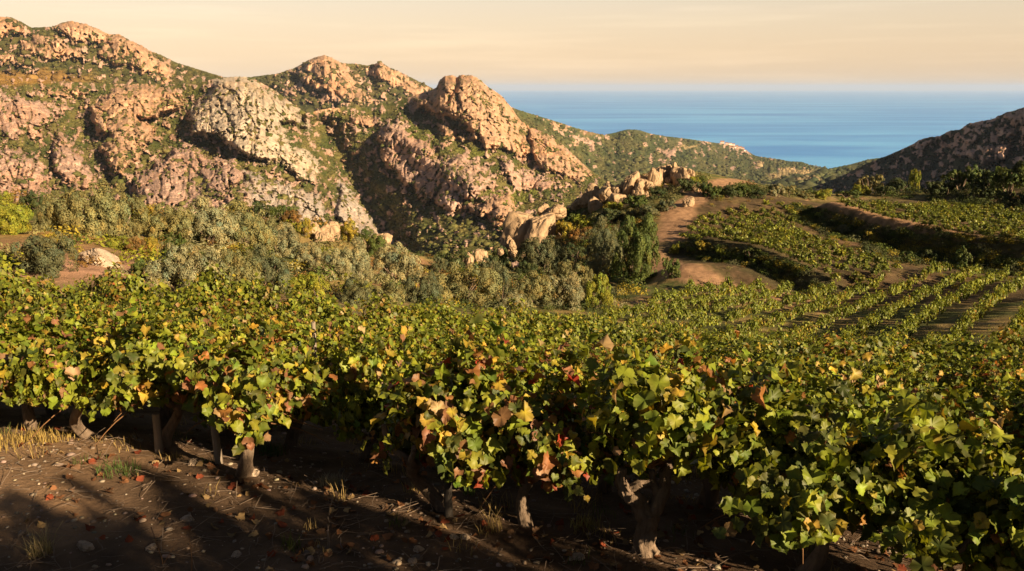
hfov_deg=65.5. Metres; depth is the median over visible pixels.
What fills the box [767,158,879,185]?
hill
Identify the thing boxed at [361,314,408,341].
grapevine
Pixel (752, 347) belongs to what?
grapevine
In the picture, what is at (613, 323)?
grapevine
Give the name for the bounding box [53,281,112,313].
grapevine
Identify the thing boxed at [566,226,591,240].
bush
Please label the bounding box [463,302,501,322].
grapevine
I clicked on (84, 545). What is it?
stone
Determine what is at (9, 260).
bush
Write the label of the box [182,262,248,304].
grapevine
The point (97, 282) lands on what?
grapevine
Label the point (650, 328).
grapevine
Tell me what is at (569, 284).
bush
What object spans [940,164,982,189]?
tree
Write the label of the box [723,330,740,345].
grapevine
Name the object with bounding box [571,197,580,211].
boulder
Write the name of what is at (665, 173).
boulder
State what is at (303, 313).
grapevine
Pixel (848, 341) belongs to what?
grapevine
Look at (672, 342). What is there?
grapevine
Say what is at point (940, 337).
grapevine
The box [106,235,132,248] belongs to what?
bush
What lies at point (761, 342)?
grapevine
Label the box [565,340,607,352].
grapevine
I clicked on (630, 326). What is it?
grapevine
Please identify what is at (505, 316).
grapevine
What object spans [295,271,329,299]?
bush
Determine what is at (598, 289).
bush
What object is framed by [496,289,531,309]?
bush
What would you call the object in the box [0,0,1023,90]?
sky
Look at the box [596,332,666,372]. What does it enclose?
grapevine
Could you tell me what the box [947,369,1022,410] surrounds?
grapevine
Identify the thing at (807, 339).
grapevine
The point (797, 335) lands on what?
grapevine
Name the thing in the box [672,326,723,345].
grapevine
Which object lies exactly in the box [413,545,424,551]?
stone
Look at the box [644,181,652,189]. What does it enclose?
boulder
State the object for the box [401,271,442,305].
bush
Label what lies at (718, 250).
bush
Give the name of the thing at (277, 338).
grapevine
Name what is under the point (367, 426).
grapevine
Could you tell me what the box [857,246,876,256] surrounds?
bush
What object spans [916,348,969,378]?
grapevine
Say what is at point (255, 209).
bush
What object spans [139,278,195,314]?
grapevine
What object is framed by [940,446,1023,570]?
grapevine
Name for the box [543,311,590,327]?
grapevine
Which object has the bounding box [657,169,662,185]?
boulder
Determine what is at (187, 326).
grapevine
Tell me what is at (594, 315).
grapevine
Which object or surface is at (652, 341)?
grapevine
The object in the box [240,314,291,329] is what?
grapevine
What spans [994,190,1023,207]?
bush
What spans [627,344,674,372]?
grapevine
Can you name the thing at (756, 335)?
grapevine
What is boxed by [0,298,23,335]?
grapevine
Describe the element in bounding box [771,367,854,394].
grapevine
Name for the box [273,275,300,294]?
bush
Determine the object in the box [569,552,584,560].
stone
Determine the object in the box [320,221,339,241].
boulder
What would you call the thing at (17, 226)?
bush
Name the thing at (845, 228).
bush
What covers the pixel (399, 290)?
bush
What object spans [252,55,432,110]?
mountain
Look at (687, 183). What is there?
bush
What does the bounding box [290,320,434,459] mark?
grapevine
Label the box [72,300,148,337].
grapevine
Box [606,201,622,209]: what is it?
bush
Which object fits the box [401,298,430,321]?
grapevine
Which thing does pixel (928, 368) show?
grapevine
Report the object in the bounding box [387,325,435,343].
grapevine
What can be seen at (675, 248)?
bush
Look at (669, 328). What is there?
grapevine
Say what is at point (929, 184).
bush
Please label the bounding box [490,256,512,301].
bush
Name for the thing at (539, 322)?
grapevine
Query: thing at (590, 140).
hill
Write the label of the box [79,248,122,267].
boulder
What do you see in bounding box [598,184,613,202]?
boulder
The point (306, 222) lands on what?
bush
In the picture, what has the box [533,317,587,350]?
grapevine
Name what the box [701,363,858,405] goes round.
grapevine
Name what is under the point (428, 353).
grapevine
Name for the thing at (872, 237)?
bush
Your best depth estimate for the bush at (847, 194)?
83.00 m
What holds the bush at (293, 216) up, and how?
on the ground at (674, 221)
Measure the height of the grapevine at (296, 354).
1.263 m
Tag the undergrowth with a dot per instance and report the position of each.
(880, 245)
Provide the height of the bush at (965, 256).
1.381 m
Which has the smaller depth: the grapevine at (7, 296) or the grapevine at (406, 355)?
the grapevine at (406, 355)
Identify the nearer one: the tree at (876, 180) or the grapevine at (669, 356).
the grapevine at (669, 356)
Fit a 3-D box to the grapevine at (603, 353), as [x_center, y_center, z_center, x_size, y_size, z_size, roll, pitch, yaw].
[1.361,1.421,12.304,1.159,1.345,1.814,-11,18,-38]
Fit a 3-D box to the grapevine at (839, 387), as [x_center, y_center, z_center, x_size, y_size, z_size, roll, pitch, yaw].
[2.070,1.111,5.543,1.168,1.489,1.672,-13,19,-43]
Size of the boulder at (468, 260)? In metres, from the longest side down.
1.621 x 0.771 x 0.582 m
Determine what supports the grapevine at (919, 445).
on the ground at (674, 221)
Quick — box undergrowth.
[0,171,1023,311]
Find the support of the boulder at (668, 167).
on the ground at (674, 221)
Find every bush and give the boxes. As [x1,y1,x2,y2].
[0,190,13,201]
[0,194,32,234]
[0,251,13,268]
[10,230,78,278]
[19,189,44,210]
[32,194,80,231]
[42,180,130,237]
[91,192,148,237]
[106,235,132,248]
[122,236,146,254]
[130,256,146,277]
[138,205,153,215]
[141,236,160,255]
[142,259,164,284]
[143,204,193,242]
[150,242,223,290]
[162,238,189,255]
[181,195,242,247]
[204,248,264,290]
[223,199,277,251]
[223,204,248,216]
[245,201,273,219]
[247,243,291,297]
[252,218,303,257]
[267,205,292,221]
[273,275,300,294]
[281,209,302,223]
[291,241,323,269]
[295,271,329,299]
[297,218,314,237]
[314,248,351,280]
[335,237,373,282]
[339,274,371,306]
[340,217,360,241]
[358,226,386,253]
[371,282,405,305]
[372,242,423,283]
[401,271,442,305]
[429,259,502,306]
[430,257,448,272]
[448,248,469,268]
[477,256,501,272]
[488,244,513,269]
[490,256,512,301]
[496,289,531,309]
[508,270,555,306]
[514,261,538,276]
[515,236,573,274]
[534,271,584,310]
[555,220,575,237]
[555,259,588,278]
[557,208,581,226]
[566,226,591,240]
[566,269,597,307]
[571,214,596,227]
[585,272,613,309]
[596,208,623,223]
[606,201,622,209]
[624,194,647,208]
[624,208,643,217]
[638,204,659,216]
[647,186,667,198]
[656,197,676,211]
[661,257,680,278]
[668,244,679,253]
[677,178,697,190]
[690,176,701,185]
[691,238,701,248]
[694,181,712,194]
[695,240,710,250]
[701,182,725,197]
[715,248,725,256]
[720,184,736,197]
[736,185,751,196]
[740,247,763,259]
[749,187,766,198]
[768,183,785,196]
[781,185,795,196]
[795,191,814,198]
[809,188,832,199]
[822,219,838,227]
[834,190,860,197]
[835,224,850,232]
[852,184,871,194]
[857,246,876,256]
[863,231,879,241]
[874,185,895,195]
[885,177,910,192]
[898,251,914,261]
[920,181,949,197]
[920,249,939,259]
[928,179,963,196]
[954,246,975,267]
[969,185,994,198]
[974,252,990,263]
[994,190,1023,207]
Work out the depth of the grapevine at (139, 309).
11.08 m
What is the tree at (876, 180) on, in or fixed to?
on the ground at (674, 221)
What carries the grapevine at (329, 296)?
on the ground at (674, 221)
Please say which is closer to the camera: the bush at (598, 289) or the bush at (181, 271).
the bush at (181, 271)
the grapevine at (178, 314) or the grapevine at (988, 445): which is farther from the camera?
the grapevine at (178, 314)
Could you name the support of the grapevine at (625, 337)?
on the ground at (674, 221)
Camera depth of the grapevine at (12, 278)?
14.08 m
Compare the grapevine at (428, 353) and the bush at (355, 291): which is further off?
the bush at (355, 291)
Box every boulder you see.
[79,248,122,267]
[302,221,320,238]
[314,231,327,245]
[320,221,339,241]
[373,233,392,247]
[462,252,474,270]
[475,249,487,263]
[497,248,503,255]
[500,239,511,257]
[501,211,533,259]
[503,235,511,250]
[508,239,516,250]
[510,249,516,257]
[524,212,555,251]
[537,204,548,215]
[547,204,566,219]
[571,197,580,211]
[578,183,599,208]
[588,196,603,213]
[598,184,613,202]
[610,193,625,204]
[611,187,621,193]
[622,171,639,195]
[634,183,643,195]
[637,178,647,190]
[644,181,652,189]
[647,167,658,184]
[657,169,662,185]
[663,169,668,178]
[664,177,671,183]
[665,164,671,174]
[670,166,679,182]
[672,167,689,184]
[681,196,694,206]
[687,168,694,176]
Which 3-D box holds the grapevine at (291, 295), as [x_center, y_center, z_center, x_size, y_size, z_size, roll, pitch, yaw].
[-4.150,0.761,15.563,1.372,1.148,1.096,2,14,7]
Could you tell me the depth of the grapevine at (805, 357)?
13.87 m
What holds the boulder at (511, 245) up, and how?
on the ground at (674, 221)
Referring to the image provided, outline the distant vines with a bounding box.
[595,197,1023,349]
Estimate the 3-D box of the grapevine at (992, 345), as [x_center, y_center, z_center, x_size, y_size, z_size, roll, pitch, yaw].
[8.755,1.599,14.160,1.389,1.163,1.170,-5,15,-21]
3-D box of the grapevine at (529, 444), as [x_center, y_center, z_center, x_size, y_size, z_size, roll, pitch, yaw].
[0.101,0.990,4.979,1.470,1.431,1.028,5,15,19]
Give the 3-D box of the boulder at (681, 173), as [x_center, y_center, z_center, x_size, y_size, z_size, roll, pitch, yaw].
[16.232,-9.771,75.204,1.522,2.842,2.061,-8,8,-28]
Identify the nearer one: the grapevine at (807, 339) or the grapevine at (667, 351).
the grapevine at (667, 351)
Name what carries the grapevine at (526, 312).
on the ground at (674, 221)
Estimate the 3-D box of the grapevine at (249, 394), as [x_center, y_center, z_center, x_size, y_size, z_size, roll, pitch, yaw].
[-2.058,0.872,5.863,1.538,1.358,1.237,5,15,19]
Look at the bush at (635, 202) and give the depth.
68.54 m
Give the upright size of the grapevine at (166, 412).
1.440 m
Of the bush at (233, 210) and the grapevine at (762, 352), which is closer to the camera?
the grapevine at (762, 352)
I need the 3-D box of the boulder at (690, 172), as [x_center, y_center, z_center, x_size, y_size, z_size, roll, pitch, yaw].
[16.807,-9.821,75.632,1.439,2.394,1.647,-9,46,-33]
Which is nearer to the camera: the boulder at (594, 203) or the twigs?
the twigs
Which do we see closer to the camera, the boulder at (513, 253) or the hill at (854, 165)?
the boulder at (513, 253)
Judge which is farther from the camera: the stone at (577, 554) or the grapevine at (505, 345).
the grapevine at (505, 345)
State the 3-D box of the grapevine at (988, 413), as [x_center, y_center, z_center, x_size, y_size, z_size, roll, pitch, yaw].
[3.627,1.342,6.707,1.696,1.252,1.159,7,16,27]
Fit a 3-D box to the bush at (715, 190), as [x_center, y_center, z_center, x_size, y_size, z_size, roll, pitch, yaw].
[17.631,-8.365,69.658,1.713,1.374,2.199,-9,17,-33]
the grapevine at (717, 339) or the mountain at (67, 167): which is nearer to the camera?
the grapevine at (717, 339)
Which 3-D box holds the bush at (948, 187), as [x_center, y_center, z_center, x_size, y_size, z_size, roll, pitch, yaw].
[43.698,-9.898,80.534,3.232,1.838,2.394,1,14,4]
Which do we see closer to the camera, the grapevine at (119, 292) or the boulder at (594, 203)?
the grapevine at (119, 292)
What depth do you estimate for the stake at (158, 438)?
6.34 m
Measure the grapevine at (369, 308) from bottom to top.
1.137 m
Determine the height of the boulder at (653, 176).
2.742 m
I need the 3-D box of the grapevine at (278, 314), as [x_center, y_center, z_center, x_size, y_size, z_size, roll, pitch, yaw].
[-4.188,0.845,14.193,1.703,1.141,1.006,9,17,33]
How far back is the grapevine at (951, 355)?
14.39 m
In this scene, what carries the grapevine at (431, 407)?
on the ground at (674, 221)
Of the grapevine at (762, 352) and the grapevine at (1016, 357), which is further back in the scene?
the grapevine at (1016, 357)
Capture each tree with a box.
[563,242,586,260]
[584,214,624,269]
[586,253,609,275]
[610,212,660,283]
[853,174,884,192]
[908,168,921,190]
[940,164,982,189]
[969,169,994,194]
[987,165,1023,196]
[1012,160,1023,175]
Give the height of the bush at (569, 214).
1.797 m
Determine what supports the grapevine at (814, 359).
on the ground at (674, 221)
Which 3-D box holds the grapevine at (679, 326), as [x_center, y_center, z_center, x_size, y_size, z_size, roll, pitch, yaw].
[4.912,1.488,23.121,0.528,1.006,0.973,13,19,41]
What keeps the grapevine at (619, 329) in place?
on the ground at (674, 221)
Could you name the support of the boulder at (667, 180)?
on the ground at (674, 221)
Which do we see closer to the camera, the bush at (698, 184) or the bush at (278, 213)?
the bush at (278, 213)
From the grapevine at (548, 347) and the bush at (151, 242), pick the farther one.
the bush at (151, 242)
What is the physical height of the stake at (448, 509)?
0.461 m
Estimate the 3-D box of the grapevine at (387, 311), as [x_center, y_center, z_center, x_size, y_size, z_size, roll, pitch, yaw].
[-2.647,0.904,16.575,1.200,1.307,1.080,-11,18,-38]
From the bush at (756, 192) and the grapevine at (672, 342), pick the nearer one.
the grapevine at (672, 342)
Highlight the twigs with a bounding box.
[0,407,969,570]
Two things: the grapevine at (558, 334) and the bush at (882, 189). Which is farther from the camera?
the bush at (882, 189)
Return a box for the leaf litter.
[1,406,961,570]
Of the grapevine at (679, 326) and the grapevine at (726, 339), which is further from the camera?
the grapevine at (679, 326)
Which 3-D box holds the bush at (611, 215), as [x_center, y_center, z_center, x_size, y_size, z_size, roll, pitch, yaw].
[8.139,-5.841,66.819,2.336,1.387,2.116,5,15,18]
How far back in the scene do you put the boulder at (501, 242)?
85.21 m
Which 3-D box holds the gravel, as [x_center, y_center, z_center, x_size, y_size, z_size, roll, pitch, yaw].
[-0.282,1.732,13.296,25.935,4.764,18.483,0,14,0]
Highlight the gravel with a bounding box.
[0,399,959,570]
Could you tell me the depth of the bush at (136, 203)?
30.11 m
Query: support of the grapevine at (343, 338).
on the ground at (674, 221)
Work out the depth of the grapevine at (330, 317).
15.19 m
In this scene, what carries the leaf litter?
on the ground at (674, 221)
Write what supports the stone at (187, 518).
on the ground at (674, 221)
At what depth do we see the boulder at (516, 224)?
70.23 m
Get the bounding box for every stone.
[76,540,94,551]
[145,543,156,550]
[180,514,193,521]
[188,458,197,465]
[231,550,241,557]
[252,469,259,476]
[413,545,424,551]
[449,533,459,539]
[460,534,470,539]
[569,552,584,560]
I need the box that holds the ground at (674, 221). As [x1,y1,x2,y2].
[0,171,1023,570]
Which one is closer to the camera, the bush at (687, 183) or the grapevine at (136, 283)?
the grapevine at (136, 283)
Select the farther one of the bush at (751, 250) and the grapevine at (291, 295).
the bush at (751, 250)
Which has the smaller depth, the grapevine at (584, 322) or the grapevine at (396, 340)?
the grapevine at (396, 340)
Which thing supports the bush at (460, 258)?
on the ground at (674, 221)
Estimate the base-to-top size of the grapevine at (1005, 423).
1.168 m
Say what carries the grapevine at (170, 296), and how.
on the ground at (674, 221)
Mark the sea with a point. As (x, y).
(830, 129)
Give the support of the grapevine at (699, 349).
on the ground at (674, 221)
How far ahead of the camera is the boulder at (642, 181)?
74.99 m
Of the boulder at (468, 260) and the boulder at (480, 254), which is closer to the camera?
the boulder at (468, 260)
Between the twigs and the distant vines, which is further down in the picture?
the twigs
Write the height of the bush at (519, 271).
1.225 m
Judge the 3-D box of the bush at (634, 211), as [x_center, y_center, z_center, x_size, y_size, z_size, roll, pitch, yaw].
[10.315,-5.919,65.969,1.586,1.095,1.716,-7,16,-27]
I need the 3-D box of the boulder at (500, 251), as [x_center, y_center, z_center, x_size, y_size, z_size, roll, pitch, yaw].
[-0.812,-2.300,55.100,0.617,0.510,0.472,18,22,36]
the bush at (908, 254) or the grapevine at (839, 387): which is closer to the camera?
the grapevine at (839, 387)
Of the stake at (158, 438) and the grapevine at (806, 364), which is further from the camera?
the grapevine at (806, 364)
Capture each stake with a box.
[152,412,163,453]
[210,415,222,463]
[311,321,319,424]
[444,482,452,517]
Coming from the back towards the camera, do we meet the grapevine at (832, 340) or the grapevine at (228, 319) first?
the grapevine at (832, 340)
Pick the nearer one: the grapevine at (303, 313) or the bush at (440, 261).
the grapevine at (303, 313)
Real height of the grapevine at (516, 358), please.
1.388 m
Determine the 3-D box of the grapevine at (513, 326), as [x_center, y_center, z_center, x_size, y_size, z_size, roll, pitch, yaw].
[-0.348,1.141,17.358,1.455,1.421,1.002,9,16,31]
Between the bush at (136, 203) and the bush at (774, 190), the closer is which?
the bush at (136, 203)
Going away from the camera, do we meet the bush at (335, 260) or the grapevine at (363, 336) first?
the grapevine at (363, 336)
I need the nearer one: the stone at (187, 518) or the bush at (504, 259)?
the stone at (187, 518)
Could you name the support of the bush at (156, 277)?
on the ground at (674, 221)
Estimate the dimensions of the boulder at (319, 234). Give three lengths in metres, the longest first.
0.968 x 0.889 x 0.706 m
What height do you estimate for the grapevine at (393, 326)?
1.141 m
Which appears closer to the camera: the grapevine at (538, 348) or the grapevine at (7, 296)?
the grapevine at (538, 348)
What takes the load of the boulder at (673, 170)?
on the ground at (674, 221)
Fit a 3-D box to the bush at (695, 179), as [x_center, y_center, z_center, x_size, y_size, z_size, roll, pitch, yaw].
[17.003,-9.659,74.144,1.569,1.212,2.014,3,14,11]
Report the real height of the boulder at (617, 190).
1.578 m
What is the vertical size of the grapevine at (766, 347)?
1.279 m
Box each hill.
[511,107,821,185]
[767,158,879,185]
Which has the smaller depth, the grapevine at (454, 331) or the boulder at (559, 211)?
the grapevine at (454, 331)
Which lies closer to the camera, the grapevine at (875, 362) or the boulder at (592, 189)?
the grapevine at (875, 362)
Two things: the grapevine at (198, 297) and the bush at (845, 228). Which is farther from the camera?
the bush at (845, 228)
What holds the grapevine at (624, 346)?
on the ground at (674, 221)
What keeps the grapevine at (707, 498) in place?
on the ground at (674, 221)
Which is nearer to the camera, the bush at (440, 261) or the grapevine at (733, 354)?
the grapevine at (733, 354)
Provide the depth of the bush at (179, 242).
24.72 m
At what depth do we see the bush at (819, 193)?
81.69 m
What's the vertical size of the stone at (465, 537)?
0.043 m
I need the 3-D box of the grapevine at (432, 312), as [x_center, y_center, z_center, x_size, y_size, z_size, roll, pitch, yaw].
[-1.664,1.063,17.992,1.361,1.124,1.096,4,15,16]
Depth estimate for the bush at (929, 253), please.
51.17 m
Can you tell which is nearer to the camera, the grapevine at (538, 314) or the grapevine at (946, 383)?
the grapevine at (946, 383)
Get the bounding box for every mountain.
[0,16,222,83]
[0,74,605,266]
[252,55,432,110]
[804,107,1023,192]
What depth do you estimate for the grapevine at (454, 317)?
17.80 m
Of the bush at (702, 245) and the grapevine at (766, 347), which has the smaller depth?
the grapevine at (766, 347)
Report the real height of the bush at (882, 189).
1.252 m
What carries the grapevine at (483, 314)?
on the ground at (674, 221)
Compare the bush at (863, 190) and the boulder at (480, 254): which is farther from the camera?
the bush at (863, 190)
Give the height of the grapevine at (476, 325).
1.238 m
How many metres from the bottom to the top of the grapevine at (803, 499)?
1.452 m
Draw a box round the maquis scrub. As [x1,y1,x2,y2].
[0,18,1023,269]
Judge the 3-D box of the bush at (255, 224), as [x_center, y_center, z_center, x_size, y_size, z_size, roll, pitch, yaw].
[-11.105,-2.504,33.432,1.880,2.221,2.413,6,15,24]
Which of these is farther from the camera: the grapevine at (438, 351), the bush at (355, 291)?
the bush at (355, 291)
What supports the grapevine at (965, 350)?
on the ground at (674, 221)
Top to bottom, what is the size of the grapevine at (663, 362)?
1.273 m
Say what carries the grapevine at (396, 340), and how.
on the ground at (674, 221)
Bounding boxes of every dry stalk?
[155,537,175,563]
[189,523,191,570]
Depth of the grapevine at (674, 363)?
11.75 m
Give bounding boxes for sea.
[495,91,1023,168]
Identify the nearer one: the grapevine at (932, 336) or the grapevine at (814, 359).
the grapevine at (814, 359)
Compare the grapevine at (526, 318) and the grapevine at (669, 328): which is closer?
the grapevine at (526, 318)
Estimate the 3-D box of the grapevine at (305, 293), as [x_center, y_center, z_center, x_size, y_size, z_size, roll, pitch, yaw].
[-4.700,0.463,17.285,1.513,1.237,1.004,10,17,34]
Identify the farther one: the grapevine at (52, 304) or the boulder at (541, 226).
the boulder at (541, 226)
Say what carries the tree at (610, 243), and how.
on the ground at (674, 221)
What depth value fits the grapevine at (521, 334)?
13.96 m
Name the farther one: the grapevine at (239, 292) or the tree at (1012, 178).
the tree at (1012, 178)
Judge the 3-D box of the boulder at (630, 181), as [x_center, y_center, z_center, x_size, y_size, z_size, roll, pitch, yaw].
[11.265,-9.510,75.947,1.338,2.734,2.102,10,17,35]
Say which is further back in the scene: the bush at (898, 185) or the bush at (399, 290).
the bush at (898, 185)
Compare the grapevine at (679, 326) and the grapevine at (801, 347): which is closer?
the grapevine at (801, 347)
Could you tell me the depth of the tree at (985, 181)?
78.03 m
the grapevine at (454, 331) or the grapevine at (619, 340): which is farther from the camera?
the grapevine at (619, 340)
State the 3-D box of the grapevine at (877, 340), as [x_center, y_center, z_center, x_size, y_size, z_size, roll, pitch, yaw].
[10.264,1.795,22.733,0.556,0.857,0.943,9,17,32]
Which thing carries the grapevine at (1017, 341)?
on the ground at (674, 221)
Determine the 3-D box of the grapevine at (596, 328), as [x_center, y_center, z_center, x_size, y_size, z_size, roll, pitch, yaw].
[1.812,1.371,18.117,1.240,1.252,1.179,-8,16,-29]
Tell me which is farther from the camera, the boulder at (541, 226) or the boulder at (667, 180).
the boulder at (667, 180)
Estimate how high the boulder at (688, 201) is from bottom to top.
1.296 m
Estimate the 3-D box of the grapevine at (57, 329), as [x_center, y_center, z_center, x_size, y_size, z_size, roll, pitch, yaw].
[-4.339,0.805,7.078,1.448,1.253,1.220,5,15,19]
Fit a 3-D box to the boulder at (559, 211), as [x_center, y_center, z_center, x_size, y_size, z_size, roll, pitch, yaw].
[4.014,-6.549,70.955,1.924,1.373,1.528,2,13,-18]
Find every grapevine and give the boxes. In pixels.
[0,253,25,310]
[0,271,60,306]
[0,291,17,312]
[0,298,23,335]
[0,298,108,414]
[0,303,81,328]
[0,306,86,430]
[0,316,152,443]
[4,281,68,317]
[22,290,92,321]
[43,278,105,317]
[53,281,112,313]
[62,305,117,338]
[64,282,231,451]
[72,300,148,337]
[73,313,115,422]
[77,262,137,302]
[83,301,127,321]
[88,279,161,314]
[90,270,164,303]
[108,297,215,426]
[131,296,171,322]
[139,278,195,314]
[141,291,199,324]
[156,311,201,410]
[160,312,348,477]
[161,279,231,321]
[161,321,233,435]
[163,295,244,335]
[168,310,203,340]
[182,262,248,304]
[196,307,250,331]
[198,317,289,341]
[203,306,264,344]
[213,272,266,313]
[215,295,273,328]
[231,331,340,446]
[233,315,317,343]
[239,302,297,328]
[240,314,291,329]
[244,279,300,320]
[248,311,325,427]
[268,278,323,310]
[276,294,331,324]
[278,300,344,331]
[288,329,337,358]
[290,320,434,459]
[296,310,339,351]
[302,292,352,321]
[307,307,371,337]
[309,299,378,330]
[320,308,384,359]
[328,302,378,327]
[333,333,396,359]
[349,309,399,334]
[349,316,386,347]
[355,297,407,324]
[357,291,412,322]
[360,313,536,511]
[360,359,453,468]
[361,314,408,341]
[371,323,452,357]
[373,308,429,334]
[378,343,424,440]
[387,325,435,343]
[391,302,435,332]
[400,312,448,329]
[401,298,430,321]
[405,326,464,366]
[405,334,508,359]
[418,314,474,346]
[423,301,465,328]
[423,306,469,331]
[429,317,466,339]
[444,320,495,359]
[445,312,486,334]
[446,326,637,527]
[457,326,598,488]
[460,311,490,329]
[460,320,501,341]
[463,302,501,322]
[463,304,527,335]
[476,328,516,363]
[478,316,523,339]
[483,308,529,335]
[483,332,522,352]
[487,309,523,325]
[488,323,542,342]
[492,329,549,351]
[498,296,536,321]
[499,316,551,336]
[505,317,550,346]
[508,340,574,390]
[518,309,559,330]
[518,310,553,328]
[519,339,576,363]
[520,340,580,371]
[527,338,671,461]
[529,321,597,349]
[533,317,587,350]
[536,337,576,352]
[541,315,589,341]
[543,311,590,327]
[545,313,588,337]
[549,354,691,493]
[565,314,612,337]
[565,337,625,358]
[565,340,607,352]
[566,342,619,368]
[569,316,621,338]
[571,325,618,351]
[572,308,619,328]
[581,334,760,557]
[585,310,599,324]
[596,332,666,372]
[600,325,637,342]
[602,317,620,330]
[603,313,647,347]
[610,330,659,351]
[613,330,672,361]
[613,330,766,508]
[619,343,658,358]
[626,323,674,341]
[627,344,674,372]
[628,321,638,330]
[629,341,660,371]
[633,315,650,333]
[640,342,683,361]
[641,322,693,353]
[642,359,678,374]
[644,322,660,334]
[656,341,721,364]
[660,322,702,360]
[661,323,677,335]
[667,352,723,372]
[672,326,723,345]
[674,321,687,334]
[674,332,729,357]
[687,318,701,333]
[688,342,749,370]
[689,356,971,570]
[693,328,750,351]
[694,342,730,363]
[697,330,738,345]
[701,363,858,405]
[708,332,758,360]
[716,335,805,385]
[722,337,795,361]
[722,343,760,364]
[722,345,762,369]
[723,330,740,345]
[732,325,797,356]
[744,331,811,359]
[751,329,764,340]
[751,329,766,341]
[753,339,943,434]
[761,347,863,379]
[766,334,812,356]
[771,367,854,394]
[776,351,820,369]
[785,352,808,372]
[786,329,803,344]
[787,352,903,413]
[788,341,829,359]
[789,328,805,340]
[798,354,847,375]
[798,361,886,395]
[801,334,816,350]
[804,331,867,356]
[805,331,821,344]
[807,342,875,370]
[807,389,1023,570]
[826,384,1023,459]
[828,335,908,388]
[828,340,891,366]
[840,330,850,343]
[843,337,970,399]
[851,384,926,400]
[854,353,924,383]
[855,325,921,358]
[855,331,870,352]
[862,351,927,379]
[872,334,880,345]
[874,355,983,390]
[885,338,946,374]
[898,334,956,364]
[899,353,985,383]
[911,376,1022,458]
[914,334,994,359]
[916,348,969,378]
[921,332,937,344]
[923,340,999,367]
[923,344,1023,394]
[929,330,942,339]
[932,326,1001,356]
[934,334,942,348]
[937,379,1017,449]
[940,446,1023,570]
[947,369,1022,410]
[950,356,1021,376]
[951,348,1023,369]
[959,339,1019,367]
[969,333,1023,359]
[978,324,1023,355]
[984,398,1023,462]
[989,354,1023,394]
[989,359,1023,458]
[990,394,1023,433]
[1002,334,1023,357]
[1010,337,1023,366]
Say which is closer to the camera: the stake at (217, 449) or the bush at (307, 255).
the stake at (217, 449)
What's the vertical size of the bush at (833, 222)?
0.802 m
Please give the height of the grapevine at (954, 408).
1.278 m
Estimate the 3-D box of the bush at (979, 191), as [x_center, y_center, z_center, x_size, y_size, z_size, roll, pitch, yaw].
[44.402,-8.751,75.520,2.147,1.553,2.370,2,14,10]
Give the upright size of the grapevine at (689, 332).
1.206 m
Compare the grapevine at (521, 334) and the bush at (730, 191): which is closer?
the grapevine at (521, 334)
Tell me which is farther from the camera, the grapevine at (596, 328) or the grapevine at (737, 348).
the grapevine at (596, 328)
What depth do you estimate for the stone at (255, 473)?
5.95 m
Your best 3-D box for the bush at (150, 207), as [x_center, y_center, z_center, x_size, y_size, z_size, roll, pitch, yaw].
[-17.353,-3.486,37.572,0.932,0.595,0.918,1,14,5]
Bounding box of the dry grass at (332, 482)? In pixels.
[0,400,941,570]
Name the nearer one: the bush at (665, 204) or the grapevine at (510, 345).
the grapevine at (510, 345)
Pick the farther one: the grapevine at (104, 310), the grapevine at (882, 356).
the grapevine at (882, 356)
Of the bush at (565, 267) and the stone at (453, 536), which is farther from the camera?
the bush at (565, 267)
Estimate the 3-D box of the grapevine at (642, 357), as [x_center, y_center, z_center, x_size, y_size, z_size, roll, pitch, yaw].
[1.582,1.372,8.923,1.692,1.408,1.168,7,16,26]
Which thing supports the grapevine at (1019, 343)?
on the ground at (674, 221)
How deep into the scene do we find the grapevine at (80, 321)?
9.62 m
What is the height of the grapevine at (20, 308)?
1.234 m
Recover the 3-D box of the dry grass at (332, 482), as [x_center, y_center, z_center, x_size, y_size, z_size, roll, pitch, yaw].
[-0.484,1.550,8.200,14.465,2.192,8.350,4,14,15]
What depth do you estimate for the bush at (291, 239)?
34.22 m
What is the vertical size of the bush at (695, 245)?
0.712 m
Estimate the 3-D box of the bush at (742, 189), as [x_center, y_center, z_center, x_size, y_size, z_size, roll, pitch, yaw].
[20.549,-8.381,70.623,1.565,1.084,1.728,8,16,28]
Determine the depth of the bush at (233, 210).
44.09 m
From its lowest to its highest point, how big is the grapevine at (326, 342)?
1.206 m
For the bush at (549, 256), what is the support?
on the ground at (674, 221)
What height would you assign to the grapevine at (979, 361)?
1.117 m
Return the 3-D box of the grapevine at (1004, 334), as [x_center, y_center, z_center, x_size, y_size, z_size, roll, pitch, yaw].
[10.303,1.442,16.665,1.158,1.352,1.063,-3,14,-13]
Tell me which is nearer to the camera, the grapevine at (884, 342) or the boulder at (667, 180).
the grapevine at (884, 342)
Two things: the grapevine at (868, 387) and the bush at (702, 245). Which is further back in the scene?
the bush at (702, 245)
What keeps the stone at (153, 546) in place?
on the ground at (674, 221)
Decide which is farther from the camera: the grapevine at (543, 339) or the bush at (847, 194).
the bush at (847, 194)
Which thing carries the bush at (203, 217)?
on the ground at (674, 221)
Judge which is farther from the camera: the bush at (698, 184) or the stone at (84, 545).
the bush at (698, 184)
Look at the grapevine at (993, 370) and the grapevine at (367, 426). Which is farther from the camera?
the grapevine at (993, 370)
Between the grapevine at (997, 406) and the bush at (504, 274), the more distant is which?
the bush at (504, 274)
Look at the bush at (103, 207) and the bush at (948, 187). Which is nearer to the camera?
the bush at (103, 207)
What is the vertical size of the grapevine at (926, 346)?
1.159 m
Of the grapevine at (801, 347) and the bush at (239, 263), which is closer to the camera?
the grapevine at (801, 347)
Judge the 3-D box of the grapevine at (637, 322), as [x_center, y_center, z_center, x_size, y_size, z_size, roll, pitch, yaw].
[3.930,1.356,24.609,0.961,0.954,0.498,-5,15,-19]
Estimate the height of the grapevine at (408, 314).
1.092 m
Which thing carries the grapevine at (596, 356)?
on the ground at (674, 221)

